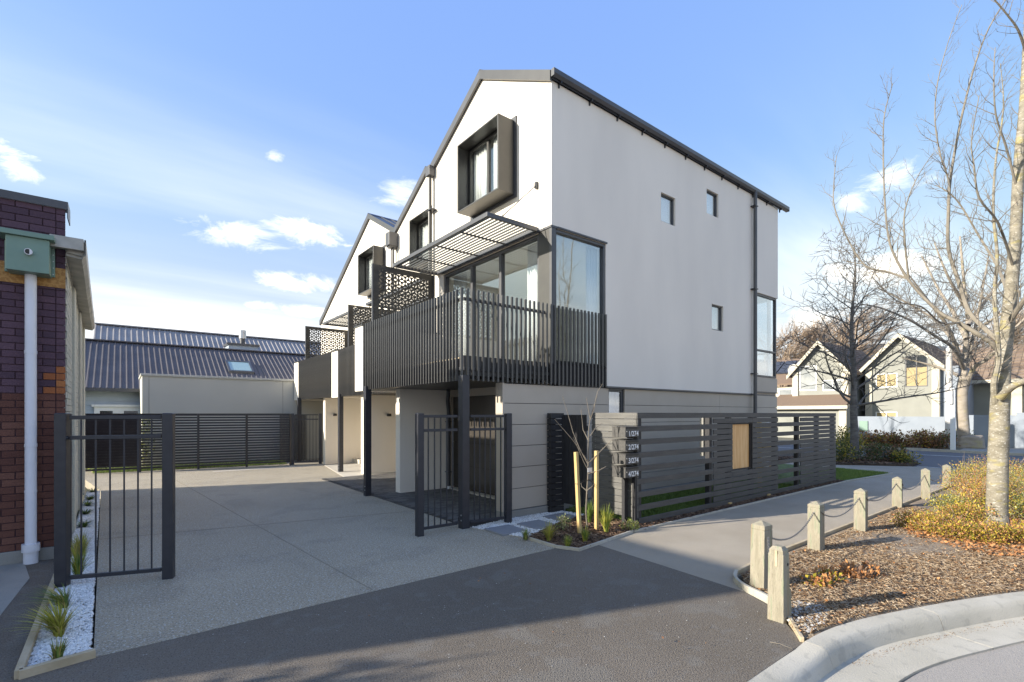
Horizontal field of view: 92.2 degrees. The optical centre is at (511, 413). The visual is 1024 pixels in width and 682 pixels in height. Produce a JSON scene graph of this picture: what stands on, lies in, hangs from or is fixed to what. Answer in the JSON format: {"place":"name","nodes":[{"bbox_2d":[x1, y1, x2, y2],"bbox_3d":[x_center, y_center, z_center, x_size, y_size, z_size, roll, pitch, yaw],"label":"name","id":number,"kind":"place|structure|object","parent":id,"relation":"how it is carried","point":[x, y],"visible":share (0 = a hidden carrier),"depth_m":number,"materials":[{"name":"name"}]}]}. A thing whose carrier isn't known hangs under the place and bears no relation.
{"place":"outdoors","nodes":[
{"label":"outdoors","id":0,"kind":"place"},
{"bbox_2d":[76,487,100,647],"bbox_3d":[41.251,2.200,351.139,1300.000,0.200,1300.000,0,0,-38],"label":"ground","id":1,"kind":"structure","parent":0,"point":[86,489],"depth_m":6.06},
{"bbox_2d":[0,563,28,614],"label":"neighbour footpath","id":2,"kind":"structure","parent":1,"relation":"on","point":[14,578],"depth_m":5.27,"materials":[{"name":"grey concrete"}]},
{"bbox_2d":[0,189,94,565],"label":"brick building","id":3,"kind":"structure","parent":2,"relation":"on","point":[47,318],"depth_m":5.96,"materials":[{"name":"brick"}]},
{"bbox_2d":[30,495,99,663],"bbox_3d":[-6.446,1.895,7.458,0.341,0.200,10.211,0,0,-39],"label":"gravel strip","id":4,"kind":"object","parent":1,"relation":"on","point":[86,592],"visible":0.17,"depth_m":4.79,"materials":[{"name":"gravel"}]},
{"bbox_2d":[14,574,95,679],"bbox_3d":[-4.006,1.790,4.468,0.436,0.100,2.622,0,0,-38],"label":"timber edging","id":5,"kind":"object","parent":4,"relation":"on","point":[22,670],"visible":0.64,"depth_m":3.53,"materials":[{"name":"wood"}]},
{"bbox_2d":[27,534,97,666],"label":"white chippings","id":6,"kind":"object","parent":4,"relation":"on","point":[75,634],"visible":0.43,"depth_m":4.24,"materials":[{"name":"gravel"}]},
{"bbox_2d":[3,599,83,636],"bbox_3d":[-3.685,1.628,3.911,0.511,0.324,0.487,0,0,14],"label":"flax tuft","id":7,"kind":"object","parent":6,"relation":"on","point":[56,624],"visible":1,"depth_m":3.93,"materials":[{"name":"plant"}]},
{"bbox_2d":[20,583,74,607],"bbox_3d":[-4.184,1.666,4.467,0.443,0.248,0.430,0,0,-38],"label":"flax tuft","id":8,"kind":"object","parent":6,"relation":"on","point":[57,597],"visible":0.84,"depth_m":4.49,"materials":[{"name":"green plant"}]},
{"bbox_2d":[44,637,70,659],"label":"flax tuft","id":9,"kind":"object","parent":6,"relation":"on","point":[58,650],"visible":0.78,"depth_m":3.56,"materials":[{"name":"green plant"}]},
{"bbox_2d":[71,545,97,574],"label":"flax tuft","id":10,"kind":"object","parent":6,"relation":"on","point":[75,567],"visible":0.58,"depth_m":5.36,"materials":[{"name":"green plant"}]},
{"bbox_2d":[72,490,99,536],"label":"white chippings","id":11,"kind":"object","parent":4,"relation":"on","point":[90,516],"visible":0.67,"depth_m":8.42,"materials":[{"name":"gravel"}]},
{"bbox_2d":[0,545,802,681],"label":"asphalt crossing","id":12,"kind":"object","parent":1,"relation":"on","point":[477,640],"visible":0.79,"depth_m":4.00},
{"bbox_2d":[294,67,789,528],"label":"townhouse block","id":13,"kind":"structure","parent":1,"relation":"on","point":[538,249],"depth_m":10.89,"materials":[{"name":"white paint"}]},
{"bbox_2d":[453,395,495,494],"bbox_3d":[-0.398,0.675,10.612,0.070,2.150,3.250,0,0,-38],"label":"garage door","id":14,"kind":"structure","parent":13,"relation":"in","point":[479,405],"depth_m":10.94,"materials":[{"name":"metal"}]},
{"bbox_2d":[469,131,496,203],"bbox_3d":[-0.491,-5.140,10.424,0.070,1.380,1.410,0,0,-38],"label":"window","id":15,"kind":"structure","parent":13,"relation":"in","point":[487,141],"depth_m":10.53,"materials":[{"name":"grey metal"}]},
{"bbox_2d":[470,413,511,522],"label":"metal gate","id":16,"kind":"structure","parent":13,"relation":"attached to","point":[507,516],"depth_m":8.03,"materials":[{"name":"metal"}]},
{"bbox_2d":[444,234,538,361],"bbox_3d":[-0.531,-2.175,10.756,0.100,2.470,3.540,0,0,-38],"label":"sliding door","id":17,"kind":"structure","parent":13,"relation":"in","point":[501,254],"depth_m":10.45,"materials":[{"name":"grey metal"}]},
{"bbox_2d":[556,229,604,366],"bbox_3d":[1.303,-2.180,9.580,1.400,2.480,0.100,0,0,-38],"label":"corner window","id":18,"kind":"structure","parent":13,"relation":"in","point":[602,247],"depth_m":9.96,"materials":[{"name":"grey metal"}]},
{"bbox_2d":[757,293,775,377],"bbox_3d":[7.344,-2.248,14.363,1.410,2.375,0.080,0,0,-38],"label":"corner window","id":19,"kind":"structure","parent":13,"relation":"in","point":[773,352],"depth_m":14.74,"materials":[{"name":"grey metal"}]},
{"bbox_2d":[529,514,638,547],"bbox_3d":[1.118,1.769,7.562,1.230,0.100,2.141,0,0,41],"label":"dark bark mulch","id":20,"kind":"object","parent":1,"relation":"on","point":[595,535],"visible":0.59,"depth_m":7.28,"materials":[{"name":"wood"}]},
{"bbox_2d":[574,452,581,533],"bbox_3d":[0.976,1.209,7.295,0.094,1.284,0.085,0,0,-38],"label":"tree stake","id":21,"kind":"object","parent":20,"relation":"on","point":[577,489],"visible":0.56,"depth_m":7.28,"materials":[{"name":"brown wood"}]},
{"bbox_2d":[556,384,612,527],"bbox_3d":[1.079,0.680,7.590,0.872,2.303,0.356,0,0,0],"label":"sapling","id":22,"kind":"object","parent":20,"relation":"on","point":[588,473],"visible":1,"depth_m":7.61,"materials":[{"name":"grey plant"}]},
{"bbox_2d":[594,451,598,529],"bbox_3d":[1.298,1.210,7.574,0.050,1.280,0.050,0,0,-38],"label":"tree stake","id":23,"kind":"object","parent":20,"relation":"on","point":[596,491],"visible":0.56,"depth_m":7.56,"materials":[{"name":"brown wood"}]},
{"bbox_2d":[596,503,614,533],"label":"grass tuft","id":24,"kind":"object","parent":20,"relation":"on","point":[606,522],"visible":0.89,"depth_m":7.30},
{"bbox_2d":[747,642,866,681],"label":"kerb","id":25,"kind":"structure","parent":1,"relation":"on","point":[805,662],"depth_m":3.56,"materials":[{"name":"concrete"}]},
{"bbox_2d":[600,462,1021,591],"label":"footpath","id":26,"kind":"structure","parent":1,"relation":"on","point":[715,547],"depth_m":7.86,"materials":[{"name":"concrete"}]},
{"bbox_2d":[528,530,632,550],"bbox_3d":[1.092,1.805,6.901,1.691,0.090,0.800,0,0,-12],"label":"concrete edging","id":27,"kind":"object","parent":26,"relation":"on","point":[580,548],"visible":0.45,"depth_m":6.74,"materials":[{"name":"concrete"}]},
{"bbox_2d":[733,570,767,604],"bbox_3d":[2.425,1.790,5.000,0.149,0.100,1.008,0,0,2],"label":"timber edging","id":28,"kind":"object","parent":26,"relation":"on","point":[756,593],"visible":0.58,"depth_m":4.92,"materials":[{"name":"wood"}]},
{"bbox_2d":[633,473,892,531],"bbox_3d":[6.556,1.815,11.184,12.013,0.090,0.208,0,0,-37],"label":"concrete edging","id":29,"kind":"object","parent":26,"relation":"on","point":[679,520],"visible":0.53,"depth_m":9.60,"materials":[{"name":"concrete"}]},
{"bbox_2d":[736,484,957,574],"bbox_3d":[7.045,1.795,9.125,11.631,0.100,0.110,0,0,-38],"label":"timber edging","id":30,"kind":"object","parent":26,"relation":"on","point":[745,568],"visible":0.29,"depth_m":7.64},
{"bbox_2d":[892,476,902,508],"bbox_3d":[7.326,1.556,9.360,0.163,0.727,0.160,0,0,44],"label":"bollard","id":31,"kind":"object","parent":26,"relation":"on","point":[897,496],"visible":0.88,"depth_m":9.31,"materials":[{"name":"wood"}]},
{"bbox_2d":[777,452,917,466],"bbox_3d":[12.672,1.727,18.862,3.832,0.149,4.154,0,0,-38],"label":"bark mulch","id":32,"kind":"object","parent":1,"relation":"on","point":[882,460],"visible":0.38,"depth_m":17.85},
{"bbox_2d":[828,440,861,461],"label":"shrub","id":33,"kind":"object","parent":32,"relation":"on","point":[843,452],"visible":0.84,"depth_m":17.81,"materials":[{"name":"green plant"}]},
{"bbox_2d":[854,441,883,460],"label":"shrub","id":34,"kind":"object","parent":32,"relation":"on","point":[871,451],"visible":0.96,"depth_m":17.95,"materials":[{"name":"green plant"}]},
{"bbox_2d":[776,192,992,457],"bbox_3d":[13.502,-3.153,19.092,6.727,10.109,5.685,0,0,1],"label":"street tree","id":35,"kind":"object","parent":32,"relation":"on","point":[854,407],"visible":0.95,"depth_m":19.11,"materials":[{"name":"grey plant"}]},
{"bbox_2d":[888,447,923,463],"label":"shrub","id":36,"kind":"object","parent":32,"relation":"on","point":[904,458],"visible":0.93,"depth_m":17.44,"materials":[{"name":"green plant"}]},
{"bbox_2d":[740,483,1023,641],"bbox_3d":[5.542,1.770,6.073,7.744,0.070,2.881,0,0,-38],"label":"bark mulch","id":37,"kind":"object","parent":1,"relation":"on","point":[921,570],"visible":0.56,"depth_m":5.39,"materials":[{"name":"wood"}]},
{"bbox_2d":[750,520,772,589],"bbox_3d":[2.569,1.512,5.077,0.213,0.815,0.176,0,0,-33],"label":"bollard","id":38,"kind":"object","parent":37,"relation":"on","point":[761,531],"visible":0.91,"depth_m":5.04,"materials":[{"name":"wood"}]},
{"bbox_2d":[767,544,791,624],"bbox_3d":[2.346,1.528,4.321,0.167,0.745,0.137,0,0,-38],"label":"bollard","id":39,"kind":"object","parent":37,"relation":"on","point":[779,600],"visible":0.88,"depth_m":4.27,"materials":[{"name":"beige wood"}]},
{"bbox_2d":[787,600,829,634],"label":"loose stones","id":40,"kind":"object","parent":37,"relation":"on","point":[805,624],"visible":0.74,"depth_m":4.31,"materials":[{"name":"gravel"}]},
{"bbox_2d":[807,501,824,550],"bbox_3d":[3.980,1.530,6.442,0.161,0.780,0.164,0,0,-38],"label":"bollard","id":41,"kind":"object","parent":37,"relation":"on","point":[816,532],"visible":0.89,"depth_m":6.39,"materials":[{"name":"wood"}]},
{"bbox_2d":[796,564,850,588],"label":"leaf clump","id":42,"kind":"object","parent":37,"relation":"on","point":[821,576],"visible":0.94,"depth_m":5.18,"materials":[{"name":"plant"}]},
{"bbox_2d":[834,559,886,580],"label":"leaf clump","id":43,"kind":"object","parent":37,"relation":"on","point":[849,568],"visible":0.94,"depth_m":5.39,"materials":[{"name":"plant"}]},
{"bbox_2d":[854,488,867,530],"bbox_3d":[5.305,1.525,7.489,0.161,0.790,0.166,0,0,-38],"label":"bollard","id":44,"kind":"object","parent":37,"relation":"on","point":[861,514],"visible":0.91,"depth_m":7.44,"materials":[{"name":"wood"}]},
{"bbox_2d":[745,509,1023,630],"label":"scattered leaves","id":45,"kind":"object","parent":37,"relation":"on","point":[894,562],"visible":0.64,"depth_m":5.69,"materials":[{"name":"orange plant"}]},
{"bbox_2d":[749,508,1023,624],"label":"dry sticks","id":46,"kind":"object","parent":37,"relation":"on","point":[908,563],"visible":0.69,"depth_m":5.66,"materials":[{"name":"wood"}]},
{"bbox_2d":[889,509,936,529],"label":"yellow shrub","id":47,"kind":"object","parent":37,"relation":"on","point":[902,519],"visible":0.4,"depth_m":7.74,"materials":[{"name":"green plant"}]},
{"bbox_2d":[820,0,1023,530],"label":"bare tree","id":48,"kind":"object","parent":37,"relation":"on","point":[1002,386],"visible":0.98,"depth_m":7.53,"materials":[{"name":"grey plant"}]},
{"bbox_2d":[921,468,930,498],"bbox_3d":[8.684,1.531,10.338,0.166,0.777,0.158,0,0,39],"label":"bollard","id":49,"kind":"object","parent":37,"relation":"on","point":[925,488],"visible":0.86,"depth_m":10.29,"materials":[{"name":"wood"}]},
{"bbox_2d":[904,510,964,534],"bbox_3d":[6.386,1.620,7.362,0.671,0.392,0.787,0,0,1],"label":"yellow shrub","id":50,"kind":"object","parent":37,"relation":"on","point":[929,513],"visible":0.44,"depth_m":7.35,"materials":[{"name":"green plant"}]},
{"bbox_2d":[911,515,988,541],"bbox_3d":[6.358,1.640,7.101,0.860,0.348,0.874,0,0,-3],"label":"yellow shrub","id":51,"kind":"object","parent":37,"relation":"on","point":[957,530],"visible":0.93,"depth_m":6.98,"materials":[{"name":"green plant"}]},
{"bbox_2d":[924,486,985,519],"bbox_3d":[7.578,1.533,8.338,0.951,0.562,0.890,0,0,-38],"label":"yellow shrub","id":52,"kind":"object","parent":37,"relation":"on","point":[949,500],"visible":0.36,"depth_m":8.32,"materials":[{"name":"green plant"}]},
{"bbox_2d":[917,497,1001,525],"bbox_3d":[7.017,1.541,7.699,1.064,0.549,0.924,0,0,-38],"label":"yellow shrub","id":53,"kind":"object","parent":37,"relation":"on","point":[965,513],"visible":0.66,"depth_m":7.65,"materials":[{"name":"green plant"}]},
{"bbox_2d":[937,463,985,503],"bbox_3d":[8.997,1.351,9.461,1.071,0.927,1.052,0,0,-1],"label":"yellow shrub","id":54,"kind":"object","parent":37,"relation":"on","point":[963,483],"visible":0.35,"depth_m":9.62,"materials":[{"name":"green plant"}]},
{"bbox_2d":[938,458,986,489],"bbox_3d":[10.669,1.356,11.507,1.174,0.917,1.122,0,0,-38],"label":"yellow shrub","id":55,"kind":"object","parent":37,"relation":"on","point":[963,468],"visible":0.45,"depth_m":11.53,"materials":[{"name":"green plant"}]},
{"bbox_2d":[902,515,1023,558],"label":"fallen leaves","id":56,"kind":"object","parent":37,"relation":"on","point":[996,548],"visible":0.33,"depth_m":6.62,"materials":[{"name":"orange plant"}]},
{"bbox_2d":[950,519,1023,545],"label":"yellow shrub","id":57,"kind":"object","parent":37,"relation":"on","point":[986,535],"visible":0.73,"depth_m":6.73,"materials":[{"name":"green plant"}]},
{"bbox_2d":[951,476,1023,519],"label":"yellow shrub","id":58,"kind":"object","parent":37,"relation":"on","point":[978,493],"visible":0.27,"depth_m":8.56,"materials":[{"name":"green plant"}]},
{"bbox_2d":[968,455,1023,499],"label":"yellow shrub","id":59,"kind":"object","parent":37,"relation":"on","point":[1019,482],"visible":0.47,"depth_m":10.04,"materials":[{"name":"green plant"}]},
{"bbox_2d":[974,516,1023,543],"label":"yellow shrub","id":60,"kind":"object","parent":37,"relation":"on","point":[1016,531],"visible":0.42,"depth_m":6.86,"materials":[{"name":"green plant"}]},
{"bbox_2d":[974,488,1023,520],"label":"yellow shrub","id":61,"kind":"object","parent":37,"relation":"on","point":[1012,506],"visible":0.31,"depth_m":8.15,"materials":[{"name":"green plant"}]},
{"bbox_2d":[805,607,992,681],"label":"kerb","id":62,"kind":"structure","parent":1,"relation":"on","point":[845,645],"depth_m":3.99,"materials":[{"name":"concrete"}]},
{"bbox_2d":[778,437,1023,449],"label":"verge","id":63,"kind":"structure","parent":1,"relation":"on","point":[783,439],"depth_m":32.48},
{"bbox_2d":[757,312,845,386],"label":"distant tree","id":64,"kind":"object","parent":63,"relation":"on","point":[793,350],"visible":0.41,"depth_m":57.52,"materials":[{"name":"plant"}]},
{"bbox_2d":[791,306,860,358],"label":"distant tree","id":65,"kind":"object","parent":63,"relation":"on","point":[825,328],"visible":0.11,"depth_m":60.05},
{"bbox_2d":[822,295,912,357],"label":"distant tree","id":66,"kind":"object","parent":63,"relation":"on","point":[861,338],"visible":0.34,"depth_m":55.55,"materials":[{"name":"plant"}]},
{"bbox_2d":[899,430,929,447],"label":"shrub","id":67,"kind":"object","parent":63,"relation":"on","point":[913,439],"visible":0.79,"depth_m":25.10,"materials":[{"name":"green plant"}]},
{"bbox_2d":[825,219,1023,447],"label":"forked tree","id":68,"kind":"object","parent":63,"relation":"on","point":[965,358],"visible":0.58,"depth_m":25.60,"materials":[{"name":"grey plant"}]},
{"bbox_2d":[915,430,949,448],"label":"shrub","id":69,"kind":"object","parent":63,"relation":"on","point":[940,441],"visible":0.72,"depth_m":24.57,"materials":[{"name":"green plant"}]},
{"bbox_2d":[858,413,1023,447],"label":"boundary wall","id":70,"kind":"structure","parent":63,"relation":"on","point":[979,424],"depth_m":27.89,"materials":[{"name":"white paint"}]},
{"bbox_2d":[945,346,952,447],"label":"lamp column","id":71,"kind":"structure","parent":63,"relation":"on","point":[949,363],"depth_m":25.58,"materials":[{"name":"metal"}]},
{"bbox_2d":[946,389,955,449],"bbox_3d":[21.299,0.320,23.913,0.290,3.060,0.310,0,0,-38],"label":"sign post","id":72,"kind":"object","parent":63,"relation":"on","point":[951,396],"visible":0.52,"depth_m":23.84,"materials":[{"name":"metal"}]},
{"bbox_2d":[958,435,985,448],"bbox_3d":[23.539,1.448,25.231,0.676,0.704,0.980,0,0,-38],"label":"boulder","id":73,"kind":"object","parent":63,"relation":"on","point":[973,441],"visible":0.87,"depth_m":25.02,"materials":[{"name":"grey stone"}]},
{"bbox_2d":[919,591,1023,649],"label":"kerb","id":74,"kind":"structure","parent":1,"relation":"on","point":[970,614],"depth_m":4.50,"materials":[{"name":"concrete"}]},
{"bbox_2d":[92,458,286,473],"bbox_3d":[-10.544,1.730,16.518,5.468,0.180,1.582,0,0,-38],"label":"garden bed","id":75,"kind":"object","parent":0,"point":[135,470],"depth_m":16.39,"materials":[{"name":"plant"}]},
{"bbox_2d":[85,330,316,412],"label":"neighbour house","id":76,"kind":"structure","parent":0,"point":[114,369],"depth_m":20.74,"materials":[{"name":"grey metal"}]},
{"bbox_2d":[93,323,320,354],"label":"shed roof building","id":77,"kind":"structure","parent":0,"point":[105,331],"depth_m":27.03,"materials":[{"name":"silver metal"}]},
{"bbox_2d":[85,458,553,656],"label":"driveway","id":78,"kind":"structure","parent":0,"point":[375,551],"depth_m":6.58,"materials":[{"name":"concrete"}]},
{"bbox_2d":[53,413,174,587],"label":"metal gate","id":79,"kind":"structure","parent":78,"relation":"on","point":[63,437],"depth_m":5.22,"materials":[{"name":"metal"}]},
{"bbox_2d":[85,413,291,471],"bbox_3d":[-10.231,0.922,15.940,5.677,1.855,0.123,0,0,-30],"label":"horizontal slat fence","id":80,"kind":"object","parent":78,"relation":"on","point":[116,446],"visible":0.84,"depth_m":15.88,"materials":[{"name":"black metal"}]},
{"bbox_2d":[280,415,305,460],"bbox_3d":[-8.346,0.925,18.779,0.938,1.750,0.020,0,0,-38],"label":"paling fence","id":81,"kind":"object","parent":78,"relation":"on","point":[295,439],"visible":0.27,"depth_m":18.83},
{"bbox_2d":[291,413,321,464],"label":"metal gate","id":82,"kind":"structure","parent":78,"relation":"on","point":[320,437],"depth_m":17.54,"materials":[{"name":"metal"}]},
{"bbox_2d":[324,463,395,476],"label":"entry slab","id":83,"kind":"structure","parent":78,"relation":"on","point":[351,469],"depth_m":15.77,"materials":[{"name":"concrete"}]},
{"bbox_2d":[322,473,501,526],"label":"block paving","id":84,"kind":"structure","parent":78,"relation":"on","point":[383,486],"depth_m":10.51,"materials":[{"name":"concrete"}]},
{"bbox_2d":[415,413,458,536],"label":"metal gate","id":85,"kind":"structure","parent":78,"relation":"on","point":[420,430],"depth_m":7.24,"materials":[{"name":"metal"}]},
{"bbox_2d":[0,0,1023,359],"label":"sky","id":86,"kind":"structure","parent":0,"point":[220,166],"materials":[{"name":"blue"}]},
{"bbox_2d":[471,511,576,537],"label":"stepping stones","id":87,"kind":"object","parent":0,"point":[504,530],"depth_m":7.74,"materials":[{"name":"stone"}]},
{"bbox_2d":[472,511,582,537],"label":"white pebbles","id":88,"kind":"object","parent":87,"relation":"on","point":[514,522],"visible":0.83,"depth_m":8.14,"materials":[{"name":"gravel"}]},
{"bbox_2d":[547,413,563,512],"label":"slat pier","id":89,"kind":"structure","parent":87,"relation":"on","point":[553,469],"depth_m":8.96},
{"bbox_2d":[562,415,587,506],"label":"side gate","id":90,"kind":"structure","parent":89,"relation":"attached to","point":[569,447],"depth_m":8.85,"materials":[{"name":"black metal"}]},
{"bbox_2d":[569,479,793,520],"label":"grass","id":91,"kind":"structure","parent":0,"point":[670,495],"depth_m":9.83,"materials":[{"name":"plant"}]},
{"bbox_2d":[566,464,886,523],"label":"lawn","id":92,"kind":"structure","parent":0,"point":[784,475],"depth_m":13.74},
{"bbox_2d":[592,413,835,523],"bbox_3d":[4.976,0.917,10.849,8.539,1.865,1.020,0,0,-38],"label":"slatted fence","id":93,"kind":"object","parent":92,"relation":"on","point":[736,444],"visible":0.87,"depth_m":9.51,"materials":[{"name":"grey wood"}]},
{"bbox_2d":[612,465,638,477],"bbox_3d":[1.815,0.919,7.875,0.346,0.171,0.282,0,0,-38],"label":"letterbox","id":94,"kind":"object","parent":93,"relation":"attached to","point":[625,471],"visible":0.99,"depth_m":7.78,"materials":[{"name":"paint"}]},
{"bbox_2d":[612,452,638,464],"bbox_3d":[1.815,0.708,7.875,0.346,0.171,0.282,0,0,-38],"label":"letterbox","id":95,"kind":"object","parent":93,"relation":"attached to","point":[625,458],"visible":1,"depth_m":7.78,"materials":[{"name":"paint"}]},
{"bbox_2d":[612,439,638,450],"bbox_3d":[1.815,0.496,7.875,0.346,0.171,0.282,0,0,-38],"label":"letterbox","id":96,"kind":"object","parent":93,"relation":"attached to","point":[625,444],"visible":0.99,"depth_m":7.78,"materials":[{"name":"paint"}]},
{"bbox_2d":[612,426,638,436],"bbox_3d":[1.815,0.284,7.875,0.346,0.171,0.282,0,0,-38],"label":"letterbox","id":97,"kind":"object","parent":93,"relation":"attached to","point":[625,431],"visible":1,"depth_m":7.78,"materials":[{"name":"paint"}]},
{"bbox_2d":[757,341,870,438],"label":"gabled house","id":98,"kind":"structure","parent":0,"point":[809,398],"depth_m":36.21,"materials":[{"name":"paint"}]},
{"bbox_2d":[799,365,816,390],"bbox_3d":[22.054,-2.642,36.695,0.060,1.857,1.178,0,0,-38],"label":"window","id":99,"kind":"structure","parent":98,"relation":"in","point":[809,379],"depth_m":36.74,"materials":[{"name":"white paint"}]},
{"bbox_2d":[799,468,887,479],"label":"grass","id":100,"kind":"structure","parent":0,"point":[843,474],"depth_m":14.51,"materials":[{"name":"plant"}]},
{"bbox_2d":[778,445,1023,473],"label":"road","id":101,"kind":"structure","parent":0,"point":[931,459],"depth_m":20.10,"materials":[{"name":"asphalt"}]},
{"bbox_2d":[867,446,1023,455],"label":"kerb","id":102,"kind":"structure","parent":101,"relation":"on","point":[962,451],"depth_m":23.17,"materials":[{"name":"concrete"}]},
{"bbox_2d":[859,333,973,416],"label":"gabled house","id":103,"kind":"structure","parent":0,"point":[920,406],"depth_m":33.74,"materials":[{"name":"paint"}]},
{"bbox_2d":[876,373,896,387],"bbox_3d":[26.275,-2.333,34.577,0.060,0.987,1.254,0,0,-38],"label":"window","id":104,"kind":"structure","parent":103,"relation":"in","point":[892,376],"depth_m":34.54,"materials":[{"name":"glass"}]},
{"bbox_2d":[905,356,927,386],"bbox_3d":[27.308,-2.870,33.268,0.060,2.115,1.229,0,0,-38],"label":"window","id":105,"kind":"structure","parent":103,"relation":"in","point":[924,382],"depth_m":33.24,"materials":[{"name":"yellow glass"}]},
{"bbox_2d":[904,643,1023,681],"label":"street","id":106,"kind":"structure","parent":0,"point":[1004,664],"depth_m":3.72,"materials":[{"name":"asphalt"}]},
{"bbox_2d":[942,345,1023,414],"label":"gabled house","id":107,"kind":"structure","parent":0,"point":[981,398],"depth_m":34.32,"materials":[{"name":"paint"}]},
{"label":"rear lawn","id":108,"kind":"structure","parent":0,"visible":0},
{"bbox_2d":[139,373,322,466],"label":"garage","id":109,"kind":"structure","parent":108,"relation":"on","point":[166,393],"depth_m":17.82,"materials":[{"name":"metal"}]},
{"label":"side garden","id":110,"kind":"structure","parent":0,"visible":0},
{"bbox_2d":[635,479,844,529],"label":"fence bark mulch","id":111,"kind":"object","parent":110,"relation":"on","point":[673,518],"visible":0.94,"depth_m":9.41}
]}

